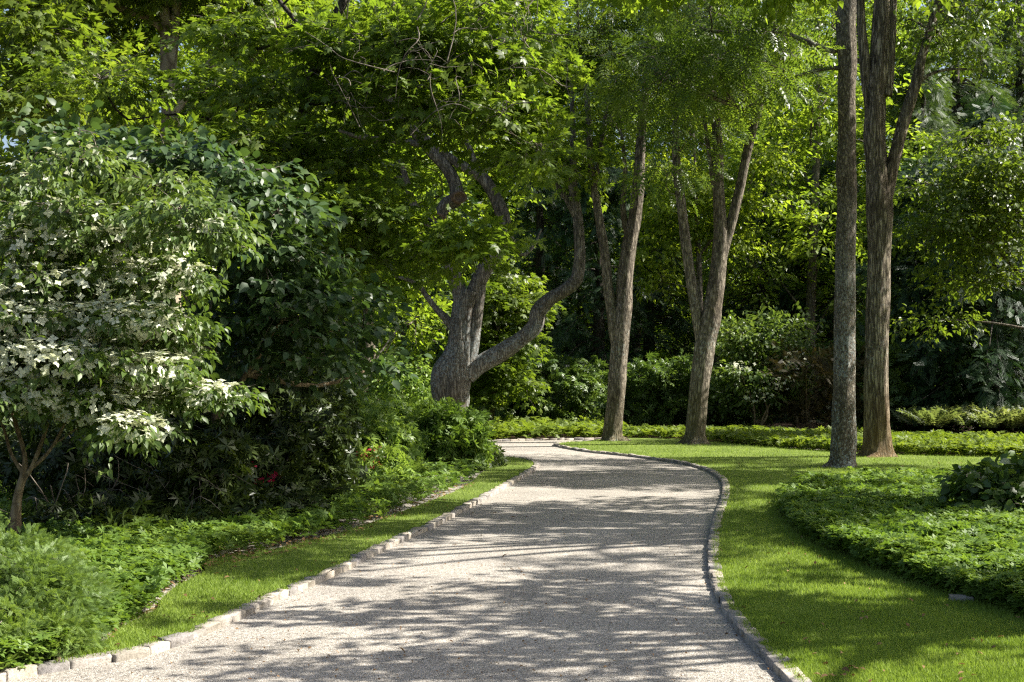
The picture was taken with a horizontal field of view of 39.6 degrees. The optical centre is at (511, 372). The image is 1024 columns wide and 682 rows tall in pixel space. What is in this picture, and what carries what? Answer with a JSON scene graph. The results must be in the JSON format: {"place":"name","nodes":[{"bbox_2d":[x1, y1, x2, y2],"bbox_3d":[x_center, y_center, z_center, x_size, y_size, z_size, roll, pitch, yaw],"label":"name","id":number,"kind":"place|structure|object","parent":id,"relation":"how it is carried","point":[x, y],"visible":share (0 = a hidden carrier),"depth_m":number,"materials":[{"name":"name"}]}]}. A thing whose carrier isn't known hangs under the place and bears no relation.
{"place":"outdoors","nodes":[
{"label":"outdoors","id":0,"kind":"place"},
{"bbox_2d":[50,455,535,662],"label":"lawn","id":1,"kind":"structure","parent":0,"point":[505,468],"depth_m":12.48,"materials":[{"name":"green plant"}]},
{"bbox_2d":[104,472,491,648],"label":"lawn litter","id":2,"kind":"object","parent":1,"relation":"on","point":[185,594],"visible":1,"depth_m":9.93,"materials":[{"name":"brown plant"}]},
{"bbox_2d":[185,475,470,566],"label":"leaf litter","id":3,"kind":"object","parent":1,"relation":"on","point":[249,549],"visible":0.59,"depth_m":13.22,"materials":[{"name":"plant"}]},
{"bbox_2d":[6,440,828,681],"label":"driveway","id":4,"kind":"structure","parent":0,"point":[573,487],"depth_m":9.82,"materials":[{"name":"grey gravel"}]},
{"bbox_2d":[0,0,1010,369],"label":"sky","id":5,"kind":"structure","parent":0,"point":[4,140],"materials":[{"name":"white"}]},
{"bbox_2d":[3,396,1019,508],"bbox_3d":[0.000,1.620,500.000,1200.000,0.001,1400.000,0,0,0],"label":"ground","id":6,"kind":"structure","parent":0,"point":[784,424],"depth_m":36.28,"materials":[{"name":"soil"}]},
{"bbox_2d":[0,517,132,661],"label":"yew bush","id":7,"kind":"object","parent":6,"relation":"on","point":[37,571],"visible":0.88,"depth_m":8.12,"materials":[{"name":"green plant"}]},
{"bbox_2d":[0,255,171,471],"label":"understory shrub","id":8,"kind":"object","parent":6,"relation":"on","point":[71,336],"visible":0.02,"depth_m":21.33,"materials":[{"name":"green plant"}]},
{"bbox_2d":[0,6,199,349],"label":"background tree","id":9,"kind":"object","parent":6,"relation":"on","point":[2,144],"visible":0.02,"depth_m":40.50,"materials":[{"name":"green plant"}]},
{"bbox_2d":[0,13,279,311],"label":"background tree","id":10,"kind":"object","parent":6,"relation":"on","point":[184,62],"visible":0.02,"depth_m":45.16,"materials":[{"name":"green plant"}]},
{"bbox_2d":[0,381,284,519],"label":"rhododendron","id":11,"kind":"object","parent":6,"relation":"on","point":[206,463],"visible":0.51,"depth_m":14.25,"materials":[{"name":"green plant"}]},
{"bbox_2d":[3,477,339,537],"bbox_3d":[-3.178,1.470,13.958,3.487,0.943,1.610,0,0,-40],"label":"rhododendron","id":12,"kind":"object","parent":6,"relation":"on","point":[119,511],"visible":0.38,"depth_m":13.52,"materials":[{"name":"green plant"}]},
{"bbox_2d":[0,0,362,369],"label":"pale sycamore","id":13,"kind":"object","parent":6,"relation":"on","point":[62,25],"visible":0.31,"depth_m":24.81,"materials":[{"name":"green plant"}]},
{"bbox_2d":[109,1,372,318],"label":"background tree","id":14,"kind":"object","parent":6,"relation":"on","point":[181,48],"depth_m":49.07,"materials":[{"name":"green plant"}]},
{"bbox_2d":[0,446,503,668],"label":"ground cover","id":15,"kind":"object","parent":6,"relation":"on","point":[144,564],"visible":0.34,"depth_m":12.39,"materials":[{"name":"green plant"}]},
{"bbox_2d":[0,132,276,533],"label":"flowering dogwood","id":16,"kind":"object","parent":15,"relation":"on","point":[173,338],"visible":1,"depth_m":12.17,"materials":[{"name":"green plant"}]},
{"bbox_2d":[0,95,432,422],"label":"dark dogwood","id":17,"kind":"object","parent":15,"relation":"on","point":[272,306],"visible":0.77,"depth_m":14.78,"materials":[{"name":"green plant"}]},
{"bbox_2d":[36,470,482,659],"bbox_3d":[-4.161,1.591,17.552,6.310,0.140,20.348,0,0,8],"label":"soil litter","id":18,"kind":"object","parent":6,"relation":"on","point":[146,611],"visible":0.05,"depth_m":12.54,"materials":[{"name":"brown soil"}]},
{"bbox_2d":[0,455,539,681],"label":"kerb","id":19,"kind":"structure","parent":6,"relation":"on","point":[169,642],"depth_m":9.23,"materials":[{"name":"stone"}]},
{"bbox_2d":[170,321,369,454],"bbox_3d":[-3.158,0.409,18.328,2.635,2.859,3.490,0,0,0],"label":"understory shrub","id":20,"kind":"object","parent":6,"relation":"on","point":[357,345],"visible":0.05,"depth_m":17.77,"materials":[{"name":"green plant"}]},
{"bbox_2d":[174,362,380,504],"bbox_3d":[-3.051,0.851,16.688,2.922,2.279,3.688,0,0,0],"label":"rhododendron","id":21,"kind":"object","parent":6,"relation":"on","point":[303,429],"visible":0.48,"depth_m":16.43,"materials":[{"name":"green plant"}]},
{"bbox_2d":[2,0,596,322],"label":"leaning maple","id":22,"kind":"object","parent":6,"relation":"on","point":[430,55],"visible":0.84,"depth_m":20.15,"materials":[{"name":"green plant"}]},
{"bbox_2d":[183,0,479,348],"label":"background tree","id":23,"kind":"object","parent":6,"relation":"on","point":[358,6],"visible":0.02,"depth_m":53.41,"materials":[{"name":"green plant"}]},
{"bbox_2d":[333,453,379,491],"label":"rhododendron","id":24,"kind":"object","parent":6,"relation":"on","point":[362,475],"visible":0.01,"depth_m":18.67,"materials":[{"name":"green plant"}]},
{"bbox_2d":[339,335,381,401],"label":"understory shrub","id":25,"kind":"object","parent":6,"relation":"on","point":[355,350],"depth_m":24.82,"materials":[{"name":"green plant"}]},
{"bbox_2d":[251,2,483,400],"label":"background tree","id":26,"kind":"object","parent":6,"relation":"on","point":[410,319],"visible":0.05,"depth_m":40.84,"materials":[{"name":"green plant"}]},
{"bbox_2d":[338,384,428,481],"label":"rhododendron","id":27,"kind":"object","parent":6,"relation":"on","point":[388,444],"visible":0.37,"depth_m":20.05,"materials":[{"name":"green plant"}]},
{"bbox_2d":[348,343,432,402],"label":"light shrub","id":28,"kind":"object","parent":6,"relation":"on","point":[384,385],"visible":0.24,"depth_m":35.51,"materials":[{"name":"green plant"}]},
{"bbox_2d":[241,0,546,400],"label":"background tree","id":29,"kind":"object","parent":6,"relation":"on","point":[464,207],"visible":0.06,"depth_m":35.77,"materials":[{"name":"green plant"}]},
{"bbox_2d":[361,389,500,470],"bbox_3d":[-1.426,1.065,24.235,2.301,1.596,3.761,0,0,-22],"label":"rounded evergreen","id":30,"kind":"object","parent":6,"relation":"on","point":[449,431],"visible":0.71,"depth_m":23.23,"materials":[{"name":"green plant"}]},
{"bbox_2d":[312,0,556,398],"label":"background tree","id":31,"kind":"object","parent":6,"relation":"on","point":[408,326],"visible":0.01,"depth_m":55.85,"materials":[{"name":"green plant"}]},
{"bbox_2d":[386,181,494,408],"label":"hemlock","id":32,"kind":"object","parent":6,"relation":"on","point":[436,347],"visible":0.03,"depth_m":49.53,"materials":[{"name":"green plant"}]},
{"bbox_2d":[0,134,898,404],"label":"distant wood","id":33,"kind":"object","parent":6,"relation":"on","point":[384,342],"depth_m":68.56,"materials":[{"name":"green plant"}]},
{"bbox_2d":[291,0,636,408],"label":"old maple","id":34,"kind":"object","parent":6,"relation":"on","point":[460,366],"visible":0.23,"depth_m":32.88,"materials":[{"name":"green plant"}]},
{"bbox_2d":[460,439,508,470],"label":"shrub","id":35,"kind":"object","parent":6,"relation":"on","point":[498,459],"visible":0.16,"depth_m":23.66,"materials":[{"name":"green plant"}]},
{"bbox_2d":[384,0,620,328],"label":"background tree","id":36,"kind":"object","parent":6,"relation":"on","point":[511,194],"visible":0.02,"depth_m":56.00,"materials":[{"name":"green plant"}]},
{"bbox_2d":[436,253,568,421],"bbox_3d":[-0.298,-0.785,38.167,3.573,5.039,3.751,0,0,0],"label":"young maple","id":37,"kind":"object","parent":6,"relation":"on","point":[500,383],"visible":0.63,"depth_m":37.56,"materials":[{"name":"green plant"}]},
{"bbox_2d":[472,310,566,418],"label":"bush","id":38,"kind":"object","parent":6,"relation":"on","point":[499,413],"visible":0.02,"depth_m":40.87,"materials":[{"name":"green plant"}]},
{"bbox_2d":[467,133,627,416],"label":"hemlock","id":39,"kind":"object","parent":6,"relation":"on","point":[540,223],"visible":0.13,"depth_m":46.62,"materials":[{"name":"green plant"}]},
{"bbox_2d":[494,437,601,441],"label":"kerb","id":40,"kind":"structure","parent":6,"relation":"on","point":[517,439],"depth_m":33.73,"materials":[{"name":"stone"}]},
{"bbox_2d":[501,343,608,420],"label":"rhododendron","id":41,"kind":"object","parent":6,"relation":"on","point":[582,397],"visible":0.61,"depth_m":40.56,"materials":[{"name":"green plant"}]},
{"bbox_2d":[482,415,627,439],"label":"ground cover plants","id":42,"kind":"object","parent":6,"relation":"on","point":[505,427],"visible":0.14,"depth_m":34.59,"materials":[{"name":"green plant"}]},
{"bbox_2d":[461,0,663,356],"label":"background tree","id":43,"kind":"object","parent":6,"relation":"on","point":[525,263],"visible":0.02,"depth_m":58.16,"materials":[{"name":"green plant"}]},
{"bbox_2d":[524,156,677,423],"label":"hemlock","id":44,"kind":"object","parent":6,"relation":"on","point":[595,297],"visible":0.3,"depth_m":45.56,"materials":[{"name":"green plant"}]},
{"bbox_2d":[505,0,756,358],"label":"background tree","id":45,"kind":"object","parent":6,"relation":"on","point":[639,331],"visible":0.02,"depth_m":56.45,"materials":[{"name":"green plant"}]},
{"bbox_2d":[573,149,721,422],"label":"hemlock","id":46,"kind":"object","parent":6,"relation":"on","point":[678,330],"visible":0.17,"depth_m":48.45,"materials":[{"name":"green plant"}]},
{"bbox_2d":[588,348,715,426],"bbox_3d":[3.783,0.668,38.668,3.452,2.725,3.219,0,0,0],"label":"rhododendron","id":47,"kind":"object","parent":6,"relation":"on","point":[656,389],"visible":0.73,"depth_m":38.09,"materials":[{"name":"green plant"}]},
{"bbox_2d":[612,133,799,309],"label":"sunlit tree","id":48,"kind":"object","parent":6,"relation":"on","point":[698,230],"visible":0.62,"depth_m":42.77,"materials":[{"name":"green plant"}]},
{"bbox_2d":[576,1,860,364],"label":"background tree","id":49,"kind":"object","parent":6,"relation":"on","point":[700,152],"visible":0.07,"depth_m":54.12,"materials":[{"name":"green plant"}]},
{"bbox_2d":[671,368,773,426],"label":"rhododendron","id":50,"kind":"object","parent":6,"relation":"on","point":[747,419],"visible":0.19,"depth_m":39.52,"materials":[{"name":"green plant"}]},
{"bbox_2d":[672,123,831,422],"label":"hemlock","id":51,"kind":"object","parent":6,"relation":"on","point":[745,306],"visible":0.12,"depth_m":49.69,"materials":[{"name":"green plant"}]},
{"bbox_2d":[692,301,832,427],"bbox_3d":[6.678,-0.142,37.826,3.846,3.559,3.320,0,0,0],"label":"back dogwood","id":52,"kind":"object","parent":6,"relation":"on","point":[773,324],"visible":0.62,"depth_m":37.51,"materials":[{"name":"green plant"}]},
{"bbox_2d":[711,346,825,425],"bbox_3d":[6.568,0.452,37.054,3.122,2.372,2.285,0,0,0],"label":"white flower shrub","id":53,"kind":"object","parent":6,"relation":"on","point":[757,377],"visible":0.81,"depth_m":36.65,"materials":[{"name":"green plant"}]},
{"bbox_2d":[679,4,904,405],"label":"background tree","id":54,"kind":"object","parent":6,"relation":"on","point":[808,166],"visible":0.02,"depth_m":57.65,"materials":[{"name":"green plant"}]},
{"bbox_2d":[758,331,864,429],"bbox_3d":[7.932,0.382,36.949,3.241,3.032,3.368,0,0,14],"label":"olive shrub","id":55,"kind":"object","parent":6,"relation":"on","point":[807,413],"visible":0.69,"depth_m":36.65,"materials":[{"name":"green plant"}]},
{"bbox_2d":[762,151,867,422],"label":"hemlock","id":56,"kind":"object","parent":6,"relation":"on","point":[828,164],"visible":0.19,"depth_m":48.73,"materials":[{"name":"green plant"}]},
{"bbox_2d":[622,423,1023,456],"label":"ground cover","id":57,"kind":"object","parent":6,"relation":"on","point":[942,442],"visible":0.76,"depth_m":30.13,"materials":[{"name":"green plant"}]},
{"bbox_2d":[889,401,1023,427],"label":"ferns","id":58,"kind":"object","parent":57,"relation":"on","point":[985,417],"visible":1,"depth_m":34.17,"materials":[{"name":"green plant"}]},
{"bbox_2d":[691,0,962,422],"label":"background tree","id":59,"kind":"object","parent":6,"relation":"on","point":[813,225],"visible":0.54,"depth_m":45.48,"materials":[{"name":"green plant"}]},
{"bbox_2d":[727,0,987,330],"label":"background tree","id":60,"kind":"object","parent":6,"relation":"on","point":[857,153],"visible":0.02,"depth_m":56.03,"materials":[{"name":"green plant"}]},
{"bbox_2d":[809,333,918,432],"bbox_3d":[9.285,0.467,38.057,3.090,3.386,3.048,0,0,0],"label":"rhododendron","id":61,"kind":"object","parent":6,"relation":"on","point":[897,370],"visible":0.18,"depth_m":37.41,"materials":[{"name":"green plant"}]},
{"bbox_2d":[819,0,1015,311],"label":"background tree","id":62,"kind":"object","parent":6,"relation":"on","point":[1007,76],"depth_m":58.94,"materials":[{"name":"green plant"}]},
{"bbox_2d":[857,26,979,401],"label":"weeping conifer","id":63,"kind":"object","parent":6,"relation":"on","point":[922,109],"visible":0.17,"depth_m":46.60,"materials":[{"name":"green plant"}]},
{"bbox_2d":[855,233,985,430],"bbox_3d":[11.747,-1.048,40.061,4.792,6.286,3.792,0,0,0],"label":"holly","id":64,"kind":"object","parent":6,"relation":"on","point":[895,292],"visible":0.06,"depth_m":39.39,"materials":[{"name":"green plant"}]},
{"bbox_2d":[855,141,1015,433],"bbox_3d":[11.468,-1.839,39.446,6.027,9.273,5.492,0,0,-27],"label":"hemlock","id":65,"kind":"object","parent":6,"relation":"on","point":[904,202],"visible":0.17,"depth_m":38.59,"materials":[{"name":"green plant"}]},
{"bbox_2d":[865,0,1022,293],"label":"tree","id":66,"kind":"object","parent":6,"relation":"on","point":[972,88],"visible":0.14,"depth_m":49.42,"materials":[{"name":"green plant"}]},
{"bbox_2d":[889,105,1023,350],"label":"young beech","id":67,"kind":"object","parent":6,"relation":"on","point":[998,167],"visible":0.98,"depth_m":32.62,"materials":[{"name":"green plant"}]},
{"bbox_2d":[889,151,1023,433],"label":"hemlock","id":68,"kind":"object","parent":6,"relation":"on","point":[993,344],"visible":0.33,"depth_m":36.57,"materials":[{"name":"green plant"}]},
{"bbox_2d":[905,0,1023,135],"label":"background tree","id":69,"kind":"object","parent":6,"relation":"on","point":[992,82],"visible":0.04,"depth_m":56.96,"materials":[{"name":"green plant"}]},
{"bbox_2d":[921,252,1023,435],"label":"holly","id":70,"kind":"object","parent":6,"relation":"on","point":[966,391],"visible":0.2,"depth_m":37.44,"materials":[{"name":"green plant"}]},
{"bbox_2d":[938,91,1023,349],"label":"weeping conifer","id":71,"kind":"object","parent":6,"relation":"on","point":[985,110],"visible":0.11,"depth_m":43.70,"materials":[{"name":"green plant"}]},
{"bbox_2d":[961,0,1023,150],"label":"tree","id":72,"kind":"object","parent":6,"relation":"on","point":[1018,91],"visible":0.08,"depth_m":53.45,"materials":[{"name":"green plant"}]},
{"bbox_2d":[556,437,1023,681],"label":"lawn","id":73,"kind":"structure","parent":0,"point":[646,440],"depth_m":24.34,"materials":[{"name":"green plant"}]},
{"bbox_2d":[520,0,721,440],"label":"forked tree","id":74,"kind":"object","parent":73,"relation":"on","point":[619,311],"visible":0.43,"depth_m":32.87,"materials":[{"name":"brown plant"}]},
{"bbox_2d":[553,440,811,681],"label":"kerb","id":75,"kind":"structure","parent":73,"relation":"on","point":[769,658],"depth_m":9.98,"materials":[{"name":"stone"}]},
{"bbox_2d":[558,0,856,467],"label":"straight tree","id":76,"kind":"object","parent":73,"relation":"on","point":[843,441],"visible":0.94,"depth_m":22.85,"materials":[{"name":"green plant"}]},
{"bbox_2d":[612,0,835,444],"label":"three stem tree","id":77,"kind":"object","parent":73,"relation":"on","point":[706,321],"visible":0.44,"depth_m":31.25,"materials":[{"name":"green plant"}]},
{"bbox_2d":[581,0,952,37],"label":"shade tree","id":78,"kind":"object","parent":73,"relation":"on","point":[784,7],"visible":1,"depth_m":19.93,"materials":[{"name":"green plant"}]},
{"bbox_2d":[717,445,1019,681],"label":"lawn litter","id":79,"kind":"object","parent":73,"relation":"on","point":[907,624],"visible":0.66,"depth_m":7.91,"materials":[{"name":"brown plant"}]},
{"bbox_2d":[778,509,1015,614],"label":"bed soil","id":80,"kind":"structure","parent":73,"relation":"on","point":[862,558],"depth_m":11.94,"materials":[{"name":"brown soil"}]},
{"bbox_2d":[932,450,1023,512],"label":"broad leaf perennial","id":81,"kind":"object","parent":80,"relation":"on","point":[998,485],"visible":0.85,"depth_m":14.82,"materials":[{"name":"green plant"}]},
{"bbox_2d":[774,465,1023,613],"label":"ground cover","id":82,"kind":"object","parent":73,"relation":"on","point":[910,525],"visible":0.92,"depth_m":12.48,"materials":[{"name":"green plant"}]},
{"bbox_2d":[775,0,1023,457],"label":"shaggy tree","id":83,"kind":"object","parent":73,"relation":"on","point":[876,61],"visible":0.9,"depth_m":26.60,"materials":[{"name":"brown plant"}]},
{"bbox_2d":[948,594,973,601],"bbox_3d":[3.080,1.551,9.759,0.162,0.061,0.076,0,0,0],"label":"stone","id":84,"kind":"object","parent":73,"relation":"on","point":[957,597],"visible":0.67,"depth_m":9.72,"materials":[{"name":"stone"}]}
]}

